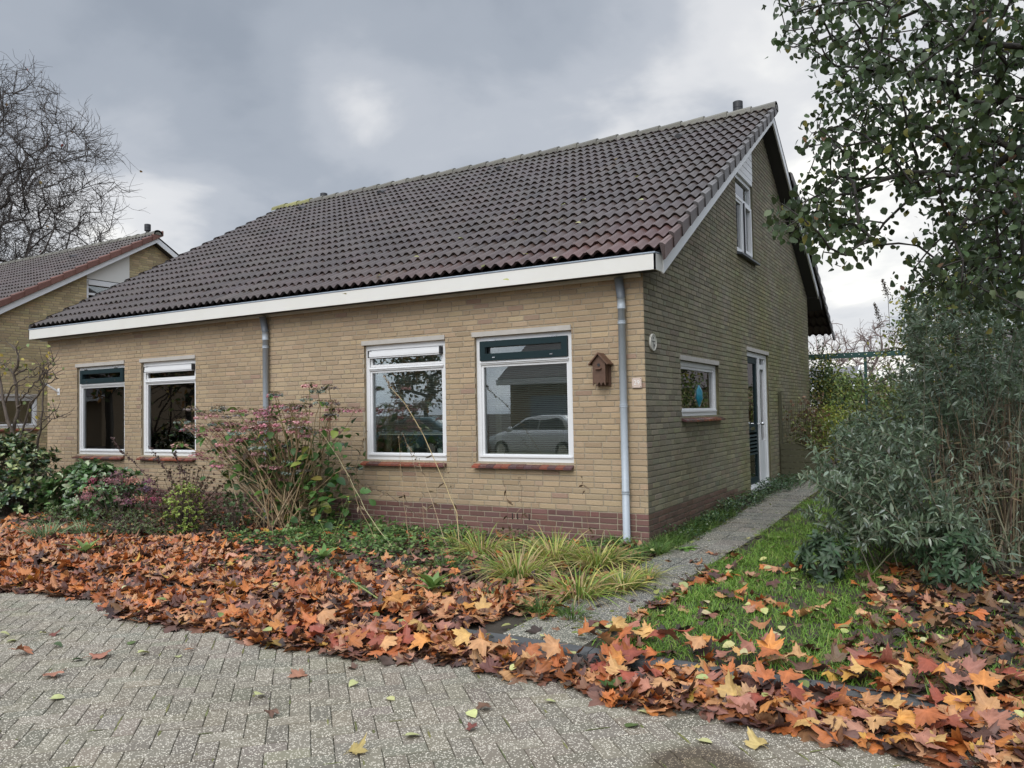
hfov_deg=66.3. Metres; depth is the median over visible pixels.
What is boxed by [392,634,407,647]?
fallen leaf
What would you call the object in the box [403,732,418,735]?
fallen leaf
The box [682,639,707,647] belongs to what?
fallen leaf
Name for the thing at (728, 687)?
fallen leaf
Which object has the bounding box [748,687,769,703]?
fallen leaf
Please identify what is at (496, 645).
fallen leaf
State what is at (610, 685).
leaf rosette
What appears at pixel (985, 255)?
evergreen tree
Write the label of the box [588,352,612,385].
birdhouse
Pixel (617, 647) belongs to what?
fallen leaf
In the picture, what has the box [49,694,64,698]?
fallen leaf
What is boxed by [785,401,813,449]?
wire trellis
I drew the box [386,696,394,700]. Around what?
fallen leaf
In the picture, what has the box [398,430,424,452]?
potted plant
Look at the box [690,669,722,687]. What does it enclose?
fallen leaf
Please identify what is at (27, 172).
plane tree
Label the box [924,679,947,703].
fallen leaf
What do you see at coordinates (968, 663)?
fallen leaf
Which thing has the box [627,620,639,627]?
fallen leaf
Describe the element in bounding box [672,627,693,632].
fallen leaf
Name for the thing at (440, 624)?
fallen leaf
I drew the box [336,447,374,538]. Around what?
dry stalk
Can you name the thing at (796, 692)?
fallen leaf
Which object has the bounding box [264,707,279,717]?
fallen leaf
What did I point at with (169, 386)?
window
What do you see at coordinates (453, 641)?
fallen leaf
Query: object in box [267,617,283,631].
fallen leaf
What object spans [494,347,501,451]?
curtain
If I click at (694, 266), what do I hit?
brick house
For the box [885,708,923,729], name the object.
fallen leaf
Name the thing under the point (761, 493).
ground cover
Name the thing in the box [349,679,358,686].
fallen leaf
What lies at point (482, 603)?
fallen leaf
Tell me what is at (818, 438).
climbing rose
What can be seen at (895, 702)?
fallen leaf
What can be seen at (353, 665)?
fallen leaf
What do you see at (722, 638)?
fallen leaf
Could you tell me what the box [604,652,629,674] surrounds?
fallen leaf
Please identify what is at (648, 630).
fallen leaf
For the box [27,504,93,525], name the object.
green shrub
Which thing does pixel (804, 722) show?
fallen leaf
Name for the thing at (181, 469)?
seed spike
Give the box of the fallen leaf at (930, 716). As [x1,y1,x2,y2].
[913,702,948,728]
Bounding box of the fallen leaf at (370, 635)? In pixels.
[356,627,377,638]
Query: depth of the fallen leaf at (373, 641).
5.06 m
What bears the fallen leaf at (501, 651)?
on the leaf litter
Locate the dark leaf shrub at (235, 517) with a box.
[210,489,257,533]
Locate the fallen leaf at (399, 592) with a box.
[390,590,402,602]
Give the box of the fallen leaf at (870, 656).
[856,653,877,658]
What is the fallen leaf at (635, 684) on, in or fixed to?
on the leaf litter
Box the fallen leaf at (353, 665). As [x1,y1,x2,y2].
[347,662,358,668]
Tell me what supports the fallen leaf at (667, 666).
on the leaf litter
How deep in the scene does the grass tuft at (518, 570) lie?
6.96 m
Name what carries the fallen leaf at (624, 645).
on the fallen leaf at (631, 654)
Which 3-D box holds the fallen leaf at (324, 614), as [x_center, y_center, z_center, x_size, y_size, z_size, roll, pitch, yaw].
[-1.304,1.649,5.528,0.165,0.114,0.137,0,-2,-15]
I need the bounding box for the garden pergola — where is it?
[808,345,1019,409]
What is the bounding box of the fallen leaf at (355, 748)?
[343,733,367,754]
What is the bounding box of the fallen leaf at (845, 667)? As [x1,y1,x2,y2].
[839,664,854,672]
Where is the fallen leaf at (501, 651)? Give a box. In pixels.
[491,644,509,655]
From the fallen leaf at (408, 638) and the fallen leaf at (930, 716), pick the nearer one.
the fallen leaf at (930, 716)
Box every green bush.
[793,529,862,584]
[912,526,999,591]
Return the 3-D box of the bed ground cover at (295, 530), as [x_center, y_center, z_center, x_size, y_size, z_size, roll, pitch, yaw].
[-3.316,1.815,9.489,9.807,0.250,3.167,-2,-2,30]
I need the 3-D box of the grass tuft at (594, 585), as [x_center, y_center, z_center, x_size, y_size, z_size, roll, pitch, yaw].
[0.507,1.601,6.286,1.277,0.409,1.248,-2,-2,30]
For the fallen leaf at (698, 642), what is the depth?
4.63 m
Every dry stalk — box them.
[267,469,273,533]
[292,460,307,525]
[321,431,391,545]
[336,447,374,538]
[352,480,456,554]
[353,431,367,527]
[383,374,463,547]
[398,437,408,537]
[402,433,426,537]
[407,444,446,546]
[443,463,463,542]
[499,473,512,541]
[517,480,527,529]
[579,476,593,539]
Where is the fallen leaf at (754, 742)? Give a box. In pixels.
[743,726,768,749]
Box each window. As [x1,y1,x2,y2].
[0,394,38,430]
[72,360,124,459]
[87,279,118,297]
[136,355,195,460]
[360,335,446,466]
[471,325,573,469]
[679,355,725,421]
[735,169,760,265]
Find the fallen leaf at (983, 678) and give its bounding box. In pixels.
[968,669,999,689]
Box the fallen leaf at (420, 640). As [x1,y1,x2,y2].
[408,632,433,649]
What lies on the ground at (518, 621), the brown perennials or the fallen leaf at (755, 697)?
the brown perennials
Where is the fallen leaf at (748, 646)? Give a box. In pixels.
[736,630,759,652]
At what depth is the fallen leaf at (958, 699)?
3.79 m
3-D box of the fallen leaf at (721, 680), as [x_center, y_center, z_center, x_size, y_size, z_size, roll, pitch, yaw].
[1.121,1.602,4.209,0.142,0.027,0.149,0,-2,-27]
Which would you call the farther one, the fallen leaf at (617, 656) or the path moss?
the path moss
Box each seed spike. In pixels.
[110,437,178,518]
[148,446,181,507]
[172,450,203,524]
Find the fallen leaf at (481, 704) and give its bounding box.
[476,702,490,708]
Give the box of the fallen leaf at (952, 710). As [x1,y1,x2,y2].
[934,704,966,720]
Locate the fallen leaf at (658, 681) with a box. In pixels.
[650,677,675,689]
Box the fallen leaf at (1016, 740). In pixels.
[1007,732,1023,743]
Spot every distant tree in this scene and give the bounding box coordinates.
[808,321,860,367]
[841,313,908,385]
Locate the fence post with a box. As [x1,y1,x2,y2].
[778,392,783,480]
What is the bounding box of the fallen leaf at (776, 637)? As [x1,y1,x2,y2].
[758,632,779,643]
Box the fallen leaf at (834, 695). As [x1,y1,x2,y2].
[815,692,840,705]
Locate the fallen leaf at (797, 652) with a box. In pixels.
[782,642,806,657]
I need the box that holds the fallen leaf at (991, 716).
[973,707,1012,729]
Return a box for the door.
[747,357,763,484]
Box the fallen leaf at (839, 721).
[821,715,851,731]
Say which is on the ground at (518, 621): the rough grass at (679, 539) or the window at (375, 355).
the rough grass at (679, 539)
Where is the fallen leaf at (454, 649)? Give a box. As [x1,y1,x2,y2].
[448,643,468,656]
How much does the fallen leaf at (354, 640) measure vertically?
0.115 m
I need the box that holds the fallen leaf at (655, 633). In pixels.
[645,629,665,639]
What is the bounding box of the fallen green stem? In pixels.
[318,565,381,600]
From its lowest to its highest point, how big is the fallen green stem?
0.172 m
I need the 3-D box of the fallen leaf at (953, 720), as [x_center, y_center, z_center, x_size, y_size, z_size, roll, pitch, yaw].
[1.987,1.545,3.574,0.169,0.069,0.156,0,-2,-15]
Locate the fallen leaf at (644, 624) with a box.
[638,620,653,632]
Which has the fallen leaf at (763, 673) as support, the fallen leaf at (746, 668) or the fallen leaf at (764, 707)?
the fallen leaf at (746, 668)
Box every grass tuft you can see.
[6,518,87,538]
[50,519,106,535]
[421,552,462,568]
[425,524,528,563]
[431,524,484,546]
[454,537,588,586]
[472,585,506,598]
[499,524,609,571]
[503,591,575,622]
[512,562,645,608]
[539,598,601,619]
[545,532,659,574]
[584,559,680,596]
[597,529,636,546]
[603,542,653,565]
[618,559,682,583]
[634,538,682,558]
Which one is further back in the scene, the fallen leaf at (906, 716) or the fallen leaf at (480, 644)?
the fallen leaf at (480, 644)
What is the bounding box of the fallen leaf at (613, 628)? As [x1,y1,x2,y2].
[608,625,622,632]
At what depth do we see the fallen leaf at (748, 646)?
4.55 m
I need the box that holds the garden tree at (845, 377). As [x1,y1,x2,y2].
[809,358,876,445]
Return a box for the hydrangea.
[73,469,164,526]
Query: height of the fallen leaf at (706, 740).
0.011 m
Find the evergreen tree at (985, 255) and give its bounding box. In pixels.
[885,164,1023,439]
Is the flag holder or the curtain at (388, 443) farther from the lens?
the flag holder
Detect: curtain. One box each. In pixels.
[385,359,391,451]
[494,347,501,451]
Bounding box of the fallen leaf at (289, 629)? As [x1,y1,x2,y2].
[284,620,305,635]
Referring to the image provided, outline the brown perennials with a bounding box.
[139,459,233,519]
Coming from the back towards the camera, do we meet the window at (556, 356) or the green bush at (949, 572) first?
the window at (556, 356)
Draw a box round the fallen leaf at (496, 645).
[488,643,512,650]
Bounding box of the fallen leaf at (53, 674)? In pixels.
[43,668,66,676]
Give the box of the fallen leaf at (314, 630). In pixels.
[307,625,331,637]
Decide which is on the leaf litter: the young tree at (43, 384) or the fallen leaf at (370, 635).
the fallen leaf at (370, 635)
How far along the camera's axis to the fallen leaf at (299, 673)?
4.67 m
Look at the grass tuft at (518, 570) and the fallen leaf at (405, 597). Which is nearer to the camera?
the fallen leaf at (405, 597)
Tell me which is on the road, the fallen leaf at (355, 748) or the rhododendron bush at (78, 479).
the fallen leaf at (355, 748)
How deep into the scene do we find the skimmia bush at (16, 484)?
12.30 m
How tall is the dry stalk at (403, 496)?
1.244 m
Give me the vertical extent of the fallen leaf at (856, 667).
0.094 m
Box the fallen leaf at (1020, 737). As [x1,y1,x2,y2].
[1014,729,1023,741]
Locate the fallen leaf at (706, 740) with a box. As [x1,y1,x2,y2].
[696,738,711,742]
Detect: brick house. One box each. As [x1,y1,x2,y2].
[0,224,178,481]
[28,100,834,544]
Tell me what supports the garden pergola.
on the ground at (518, 621)
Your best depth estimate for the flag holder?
14.27 m
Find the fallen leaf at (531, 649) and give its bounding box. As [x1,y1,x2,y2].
[523,642,542,661]
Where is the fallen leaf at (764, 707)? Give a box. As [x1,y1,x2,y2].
[759,696,788,713]
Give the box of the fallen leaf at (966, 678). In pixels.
[960,668,978,684]
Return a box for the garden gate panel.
[781,440,825,480]
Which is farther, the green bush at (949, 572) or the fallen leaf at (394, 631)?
the green bush at (949, 572)
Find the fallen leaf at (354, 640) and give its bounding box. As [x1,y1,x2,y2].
[341,628,369,647]
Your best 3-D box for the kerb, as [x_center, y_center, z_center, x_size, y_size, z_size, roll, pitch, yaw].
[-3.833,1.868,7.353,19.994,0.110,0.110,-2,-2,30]
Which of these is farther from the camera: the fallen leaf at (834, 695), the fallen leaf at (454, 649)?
the fallen leaf at (454, 649)
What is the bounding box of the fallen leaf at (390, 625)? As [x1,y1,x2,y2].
[382,621,398,629]
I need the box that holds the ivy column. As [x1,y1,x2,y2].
[807,339,856,465]
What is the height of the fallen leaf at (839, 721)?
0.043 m
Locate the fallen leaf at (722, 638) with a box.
[713,632,732,642]
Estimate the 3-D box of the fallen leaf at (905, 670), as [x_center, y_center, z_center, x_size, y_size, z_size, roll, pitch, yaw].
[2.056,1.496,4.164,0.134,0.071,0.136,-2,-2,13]
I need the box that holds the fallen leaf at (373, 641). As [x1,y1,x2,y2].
[367,634,386,649]
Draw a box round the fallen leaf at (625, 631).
[614,625,632,639]
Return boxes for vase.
[696,385,702,406]
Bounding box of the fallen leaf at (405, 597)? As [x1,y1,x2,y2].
[400,594,415,608]
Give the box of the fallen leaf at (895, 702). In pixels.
[881,692,905,708]
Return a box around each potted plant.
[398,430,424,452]
[428,436,442,452]
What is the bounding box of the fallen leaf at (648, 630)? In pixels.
[631,623,654,637]
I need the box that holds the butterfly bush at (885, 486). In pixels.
[788,269,1023,573]
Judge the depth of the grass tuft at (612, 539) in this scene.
8.63 m
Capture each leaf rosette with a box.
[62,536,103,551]
[309,543,337,557]
[413,571,452,589]
[598,677,625,688]
[672,546,698,551]
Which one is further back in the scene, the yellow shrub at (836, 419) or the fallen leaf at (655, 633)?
the yellow shrub at (836, 419)
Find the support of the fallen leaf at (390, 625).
on the leaf litter
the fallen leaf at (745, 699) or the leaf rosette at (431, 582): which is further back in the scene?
the leaf rosette at (431, 582)
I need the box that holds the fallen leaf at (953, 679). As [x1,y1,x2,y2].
[943,661,968,685]
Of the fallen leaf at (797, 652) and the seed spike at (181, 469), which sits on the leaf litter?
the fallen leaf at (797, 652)
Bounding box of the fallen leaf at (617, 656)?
[607,644,627,664]
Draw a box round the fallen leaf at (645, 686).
[633,677,655,692]
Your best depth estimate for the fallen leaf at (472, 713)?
4.00 m
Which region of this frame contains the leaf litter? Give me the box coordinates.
[0,507,1023,767]
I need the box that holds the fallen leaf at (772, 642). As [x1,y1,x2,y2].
[755,628,784,649]
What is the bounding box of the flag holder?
[46,384,59,394]
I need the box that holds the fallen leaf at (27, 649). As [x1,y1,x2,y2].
[10,644,32,653]
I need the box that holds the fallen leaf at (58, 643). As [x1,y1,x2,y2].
[51,641,61,646]
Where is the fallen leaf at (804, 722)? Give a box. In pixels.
[793,717,821,726]
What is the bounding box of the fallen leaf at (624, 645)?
[621,639,642,657]
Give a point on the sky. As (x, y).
(229, 112)
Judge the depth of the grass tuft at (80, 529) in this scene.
9.95 m
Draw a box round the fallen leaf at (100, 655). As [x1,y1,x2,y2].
[83,649,112,658]
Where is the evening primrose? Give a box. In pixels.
[318,496,352,546]
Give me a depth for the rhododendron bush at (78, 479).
11.74 m
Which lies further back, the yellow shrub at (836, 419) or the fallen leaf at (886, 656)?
the yellow shrub at (836, 419)
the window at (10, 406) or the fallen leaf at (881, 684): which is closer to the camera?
the fallen leaf at (881, 684)
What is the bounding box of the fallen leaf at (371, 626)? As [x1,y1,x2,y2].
[362,614,377,632]
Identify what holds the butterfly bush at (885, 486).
on the ground at (518, 621)
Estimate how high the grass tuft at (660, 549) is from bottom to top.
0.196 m
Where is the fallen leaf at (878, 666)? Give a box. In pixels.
[855,655,885,672]
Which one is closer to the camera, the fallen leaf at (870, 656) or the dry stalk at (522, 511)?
the fallen leaf at (870, 656)
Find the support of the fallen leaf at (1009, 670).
on the leaf litter
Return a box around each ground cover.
[9,503,662,607]
[663,471,805,539]
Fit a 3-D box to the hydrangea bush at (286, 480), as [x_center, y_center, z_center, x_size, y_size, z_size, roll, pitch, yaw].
[-3.233,1.013,10.445,3.076,2.025,1.357,-2,-2,30]
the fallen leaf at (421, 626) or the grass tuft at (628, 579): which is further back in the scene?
the grass tuft at (628, 579)
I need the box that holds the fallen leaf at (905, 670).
[885,657,912,675]
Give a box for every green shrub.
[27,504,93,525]
[82,506,178,538]
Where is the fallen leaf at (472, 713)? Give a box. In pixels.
[465,709,476,717]
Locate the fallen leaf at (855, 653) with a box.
[845,647,871,665]
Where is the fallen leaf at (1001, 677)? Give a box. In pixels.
[988,671,1016,681]
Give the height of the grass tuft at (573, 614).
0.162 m
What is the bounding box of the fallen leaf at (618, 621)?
[611,616,631,629]
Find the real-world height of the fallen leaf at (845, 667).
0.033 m
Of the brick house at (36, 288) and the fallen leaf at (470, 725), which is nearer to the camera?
the fallen leaf at (470, 725)
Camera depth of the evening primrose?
8.62 m
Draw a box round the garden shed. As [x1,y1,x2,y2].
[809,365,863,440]
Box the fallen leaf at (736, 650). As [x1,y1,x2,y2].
[731,645,756,655]
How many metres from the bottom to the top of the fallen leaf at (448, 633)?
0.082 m
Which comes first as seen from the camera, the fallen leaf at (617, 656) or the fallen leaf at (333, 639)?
the fallen leaf at (617, 656)
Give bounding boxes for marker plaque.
[649,334,656,350]
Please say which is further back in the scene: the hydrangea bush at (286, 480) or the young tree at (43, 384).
the young tree at (43, 384)
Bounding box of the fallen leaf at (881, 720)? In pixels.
[864,711,894,732]
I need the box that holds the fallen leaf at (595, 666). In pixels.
[589,658,609,672]
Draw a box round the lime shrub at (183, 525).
[159,480,210,533]
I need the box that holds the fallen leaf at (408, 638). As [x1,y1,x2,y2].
[396,620,414,645]
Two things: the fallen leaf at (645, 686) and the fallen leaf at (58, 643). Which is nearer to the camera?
the fallen leaf at (645, 686)
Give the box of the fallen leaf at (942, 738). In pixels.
[912,730,947,746]
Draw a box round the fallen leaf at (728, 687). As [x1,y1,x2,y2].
[715,668,741,696]
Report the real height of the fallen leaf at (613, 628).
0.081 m
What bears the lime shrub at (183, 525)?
on the ground at (518, 621)
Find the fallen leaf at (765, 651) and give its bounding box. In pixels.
[757,644,784,658]
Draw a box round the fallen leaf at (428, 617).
[420,613,437,621]
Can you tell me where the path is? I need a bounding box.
[503,462,853,645]
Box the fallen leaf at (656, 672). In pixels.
[642,662,661,676]
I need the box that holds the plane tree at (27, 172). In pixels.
[0,49,146,261]
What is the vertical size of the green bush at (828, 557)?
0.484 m
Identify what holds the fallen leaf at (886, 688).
on the kerb
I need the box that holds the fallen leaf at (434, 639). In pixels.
[421,630,438,643]
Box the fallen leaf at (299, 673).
[288,668,307,677]
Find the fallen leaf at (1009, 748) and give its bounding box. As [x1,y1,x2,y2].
[1002,745,1023,751]
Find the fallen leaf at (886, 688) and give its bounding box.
[881,672,905,690]
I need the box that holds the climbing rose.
[782,388,839,475]
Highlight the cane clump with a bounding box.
[911,377,1023,568]
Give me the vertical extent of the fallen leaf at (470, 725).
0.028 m
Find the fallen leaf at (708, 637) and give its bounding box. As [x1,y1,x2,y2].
[697,634,715,641]
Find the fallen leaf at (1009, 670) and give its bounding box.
[995,667,1023,678]
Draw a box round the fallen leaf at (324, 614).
[316,608,336,626]
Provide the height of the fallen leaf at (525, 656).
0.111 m
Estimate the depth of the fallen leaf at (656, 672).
4.36 m
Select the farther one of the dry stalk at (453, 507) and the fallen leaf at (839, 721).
the dry stalk at (453, 507)
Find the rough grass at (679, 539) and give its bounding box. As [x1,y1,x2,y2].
[4,505,743,618]
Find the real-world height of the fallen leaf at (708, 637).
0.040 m
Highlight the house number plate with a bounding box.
[632,378,641,387]
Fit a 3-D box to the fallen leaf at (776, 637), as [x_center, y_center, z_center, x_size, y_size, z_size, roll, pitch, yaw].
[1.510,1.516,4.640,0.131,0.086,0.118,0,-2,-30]
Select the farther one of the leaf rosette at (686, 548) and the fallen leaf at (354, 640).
the leaf rosette at (686, 548)
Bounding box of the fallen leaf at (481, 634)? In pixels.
[477,628,491,648]
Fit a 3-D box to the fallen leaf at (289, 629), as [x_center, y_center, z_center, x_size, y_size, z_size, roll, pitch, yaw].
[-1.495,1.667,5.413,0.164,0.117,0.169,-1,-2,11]
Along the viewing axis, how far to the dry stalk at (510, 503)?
9.05 m
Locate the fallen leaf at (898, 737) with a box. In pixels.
[885,732,915,744]
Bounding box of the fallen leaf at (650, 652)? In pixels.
[638,645,658,658]
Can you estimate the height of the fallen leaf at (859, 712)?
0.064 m
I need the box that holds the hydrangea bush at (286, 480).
[170,382,375,531]
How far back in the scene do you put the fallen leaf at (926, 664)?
4.16 m
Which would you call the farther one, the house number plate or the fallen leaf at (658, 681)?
the house number plate
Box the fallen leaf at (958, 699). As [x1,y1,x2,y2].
[951,692,977,703]
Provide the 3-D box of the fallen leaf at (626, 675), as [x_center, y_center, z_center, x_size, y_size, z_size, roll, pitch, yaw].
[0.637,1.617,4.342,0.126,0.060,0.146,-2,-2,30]
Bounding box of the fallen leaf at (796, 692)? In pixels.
[782,682,805,701]
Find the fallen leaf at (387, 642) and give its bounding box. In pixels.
[380,636,396,650]
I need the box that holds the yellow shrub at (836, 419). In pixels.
[801,384,886,467]
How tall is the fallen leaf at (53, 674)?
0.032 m
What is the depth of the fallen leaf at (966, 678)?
4.00 m
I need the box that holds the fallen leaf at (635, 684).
[616,676,641,690]
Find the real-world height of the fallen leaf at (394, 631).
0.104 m
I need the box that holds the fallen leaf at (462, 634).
[451,627,472,646]
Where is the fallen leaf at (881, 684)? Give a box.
[870,680,899,690]
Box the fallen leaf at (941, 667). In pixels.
[930,662,955,674]
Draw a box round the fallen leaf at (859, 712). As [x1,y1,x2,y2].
[849,702,871,719]
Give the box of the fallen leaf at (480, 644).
[467,637,490,658]
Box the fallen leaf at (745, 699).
[724,688,756,713]
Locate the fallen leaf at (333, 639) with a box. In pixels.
[322,632,350,647]
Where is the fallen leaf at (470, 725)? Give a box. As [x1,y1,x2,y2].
[464,722,476,729]
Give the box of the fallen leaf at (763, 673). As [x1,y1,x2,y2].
[750,657,775,684]
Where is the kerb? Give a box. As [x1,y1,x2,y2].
[49,568,1023,728]
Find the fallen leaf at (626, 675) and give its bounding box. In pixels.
[612,670,637,682]
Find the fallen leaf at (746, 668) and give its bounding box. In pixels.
[733,661,756,682]
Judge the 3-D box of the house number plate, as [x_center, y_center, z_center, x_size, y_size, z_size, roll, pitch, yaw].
[1.382,-0.015,8.678,0.112,0.110,0.008,-2,-2,30]
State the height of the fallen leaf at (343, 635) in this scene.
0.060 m
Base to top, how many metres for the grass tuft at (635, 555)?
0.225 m
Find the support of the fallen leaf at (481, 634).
on the leaf litter
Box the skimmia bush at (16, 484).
[0,427,63,515]
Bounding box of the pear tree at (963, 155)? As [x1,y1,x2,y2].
[761,0,1023,334]
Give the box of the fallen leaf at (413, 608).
[410,603,426,610]
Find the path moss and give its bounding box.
[508,484,819,640]
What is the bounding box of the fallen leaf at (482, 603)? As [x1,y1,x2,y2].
[474,592,492,609]
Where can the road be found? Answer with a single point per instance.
(196, 682)
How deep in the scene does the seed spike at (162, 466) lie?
11.35 m
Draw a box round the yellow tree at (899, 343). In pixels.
[847,265,1014,470]
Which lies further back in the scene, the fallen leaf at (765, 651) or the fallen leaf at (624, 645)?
the fallen leaf at (624, 645)
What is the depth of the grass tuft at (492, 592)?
6.22 m
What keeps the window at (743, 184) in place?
in the brick house at (694, 266)
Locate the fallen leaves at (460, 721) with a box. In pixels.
[0,594,897,767]
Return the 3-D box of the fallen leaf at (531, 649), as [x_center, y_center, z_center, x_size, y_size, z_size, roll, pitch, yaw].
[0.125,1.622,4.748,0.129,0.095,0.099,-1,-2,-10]
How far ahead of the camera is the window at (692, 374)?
10.52 m
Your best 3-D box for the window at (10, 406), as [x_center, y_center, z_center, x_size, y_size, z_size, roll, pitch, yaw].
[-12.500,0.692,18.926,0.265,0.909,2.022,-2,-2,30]
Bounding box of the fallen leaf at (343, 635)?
[334,631,351,638]
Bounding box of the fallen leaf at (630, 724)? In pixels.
[624,723,637,726]
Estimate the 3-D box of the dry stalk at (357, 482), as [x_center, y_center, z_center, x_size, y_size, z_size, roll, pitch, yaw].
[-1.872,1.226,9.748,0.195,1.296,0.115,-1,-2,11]
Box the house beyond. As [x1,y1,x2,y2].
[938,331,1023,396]
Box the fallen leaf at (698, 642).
[682,633,709,650]
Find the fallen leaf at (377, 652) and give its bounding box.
[367,647,389,658]
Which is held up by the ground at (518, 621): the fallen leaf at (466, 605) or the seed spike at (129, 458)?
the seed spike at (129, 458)
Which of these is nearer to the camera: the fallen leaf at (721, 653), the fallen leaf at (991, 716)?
the fallen leaf at (991, 716)
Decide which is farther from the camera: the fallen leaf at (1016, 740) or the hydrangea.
the hydrangea
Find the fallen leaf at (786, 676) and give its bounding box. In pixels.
[777,665,803,683]
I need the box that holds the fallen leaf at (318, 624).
[309,620,327,631]
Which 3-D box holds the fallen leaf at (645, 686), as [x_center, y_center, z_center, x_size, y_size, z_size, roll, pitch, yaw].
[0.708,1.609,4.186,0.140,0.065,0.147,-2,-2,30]
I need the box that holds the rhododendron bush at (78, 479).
[35,458,146,520]
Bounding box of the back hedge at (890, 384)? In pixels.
[868,362,1023,436]
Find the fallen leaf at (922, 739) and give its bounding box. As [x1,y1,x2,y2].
[910,727,946,749]
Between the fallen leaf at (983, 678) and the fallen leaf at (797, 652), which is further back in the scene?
the fallen leaf at (797, 652)
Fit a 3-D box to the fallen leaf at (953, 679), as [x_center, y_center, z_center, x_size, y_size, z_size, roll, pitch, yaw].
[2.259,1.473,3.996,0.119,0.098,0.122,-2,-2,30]
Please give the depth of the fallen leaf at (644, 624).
5.01 m
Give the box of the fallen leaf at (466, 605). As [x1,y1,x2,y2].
[457,602,474,608]
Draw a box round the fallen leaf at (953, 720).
[929,710,967,729]
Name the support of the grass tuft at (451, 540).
on the ground at (518, 621)
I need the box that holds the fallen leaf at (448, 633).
[445,630,456,638]
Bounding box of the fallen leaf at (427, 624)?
[415,623,431,630]
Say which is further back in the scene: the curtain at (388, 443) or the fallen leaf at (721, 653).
the curtain at (388, 443)
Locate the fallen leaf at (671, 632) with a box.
[657,629,681,644]
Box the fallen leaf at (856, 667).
[848,653,873,673]
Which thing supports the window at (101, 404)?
in the brick house at (694, 266)
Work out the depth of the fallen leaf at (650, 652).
4.68 m
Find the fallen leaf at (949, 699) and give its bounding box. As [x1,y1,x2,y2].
[943,689,972,712]
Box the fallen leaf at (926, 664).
[917,652,943,674]
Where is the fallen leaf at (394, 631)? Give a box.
[380,621,408,632]
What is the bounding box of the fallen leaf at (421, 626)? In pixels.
[408,619,428,632]
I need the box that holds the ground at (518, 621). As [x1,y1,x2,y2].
[0,437,1023,710]
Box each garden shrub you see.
[823,342,952,470]
[847,378,947,456]
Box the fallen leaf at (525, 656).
[513,650,535,669]
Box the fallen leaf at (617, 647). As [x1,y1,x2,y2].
[613,634,629,654]
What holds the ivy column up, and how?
on the ground at (518, 621)
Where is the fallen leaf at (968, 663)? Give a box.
[958,656,987,672]
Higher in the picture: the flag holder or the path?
the flag holder
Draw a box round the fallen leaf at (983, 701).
[969,684,1001,711]
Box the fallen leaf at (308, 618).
[301,611,317,630]
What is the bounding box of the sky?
[0,0,1023,402]
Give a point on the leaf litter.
(148, 561)
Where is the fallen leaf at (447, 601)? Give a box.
[439,593,460,611]
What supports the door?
in the brick house at (694, 266)
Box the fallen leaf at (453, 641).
[450,634,470,647]
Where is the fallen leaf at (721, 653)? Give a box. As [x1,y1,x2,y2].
[714,650,732,656]
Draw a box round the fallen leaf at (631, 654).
[622,646,647,661]
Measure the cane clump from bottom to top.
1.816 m
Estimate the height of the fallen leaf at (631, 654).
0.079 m
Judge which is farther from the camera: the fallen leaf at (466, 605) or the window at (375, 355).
the window at (375, 355)
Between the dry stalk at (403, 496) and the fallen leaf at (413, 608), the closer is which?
the fallen leaf at (413, 608)
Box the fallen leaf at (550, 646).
[537,633,561,659]
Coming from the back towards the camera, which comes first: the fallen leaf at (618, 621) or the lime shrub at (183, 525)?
the lime shrub at (183, 525)
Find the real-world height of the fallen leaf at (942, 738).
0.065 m
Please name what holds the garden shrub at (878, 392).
on the ground at (518, 621)
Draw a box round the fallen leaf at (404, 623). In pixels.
[397,620,416,633]
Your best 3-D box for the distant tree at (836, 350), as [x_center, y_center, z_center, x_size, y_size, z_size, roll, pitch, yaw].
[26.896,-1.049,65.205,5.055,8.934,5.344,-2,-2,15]
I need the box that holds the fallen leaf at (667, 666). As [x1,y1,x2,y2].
[652,659,678,669]
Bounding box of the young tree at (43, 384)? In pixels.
[0,339,74,512]
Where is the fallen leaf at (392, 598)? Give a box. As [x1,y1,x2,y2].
[382,592,402,608]
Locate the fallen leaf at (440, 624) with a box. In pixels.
[433,620,451,631]
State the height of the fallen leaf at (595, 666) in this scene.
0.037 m
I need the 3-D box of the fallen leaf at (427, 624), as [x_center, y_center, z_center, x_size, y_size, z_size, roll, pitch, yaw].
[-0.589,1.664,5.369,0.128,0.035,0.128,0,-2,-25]
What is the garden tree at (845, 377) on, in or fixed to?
on the ground at (518, 621)
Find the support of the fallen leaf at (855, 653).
on the fallen leaf at (870, 656)
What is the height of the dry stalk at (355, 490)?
1.306 m
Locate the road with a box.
[0,589,1009,767]
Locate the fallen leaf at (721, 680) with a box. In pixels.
[714,677,724,686]
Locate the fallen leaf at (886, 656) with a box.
[870,643,904,668]
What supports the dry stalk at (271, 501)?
on the leaf litter

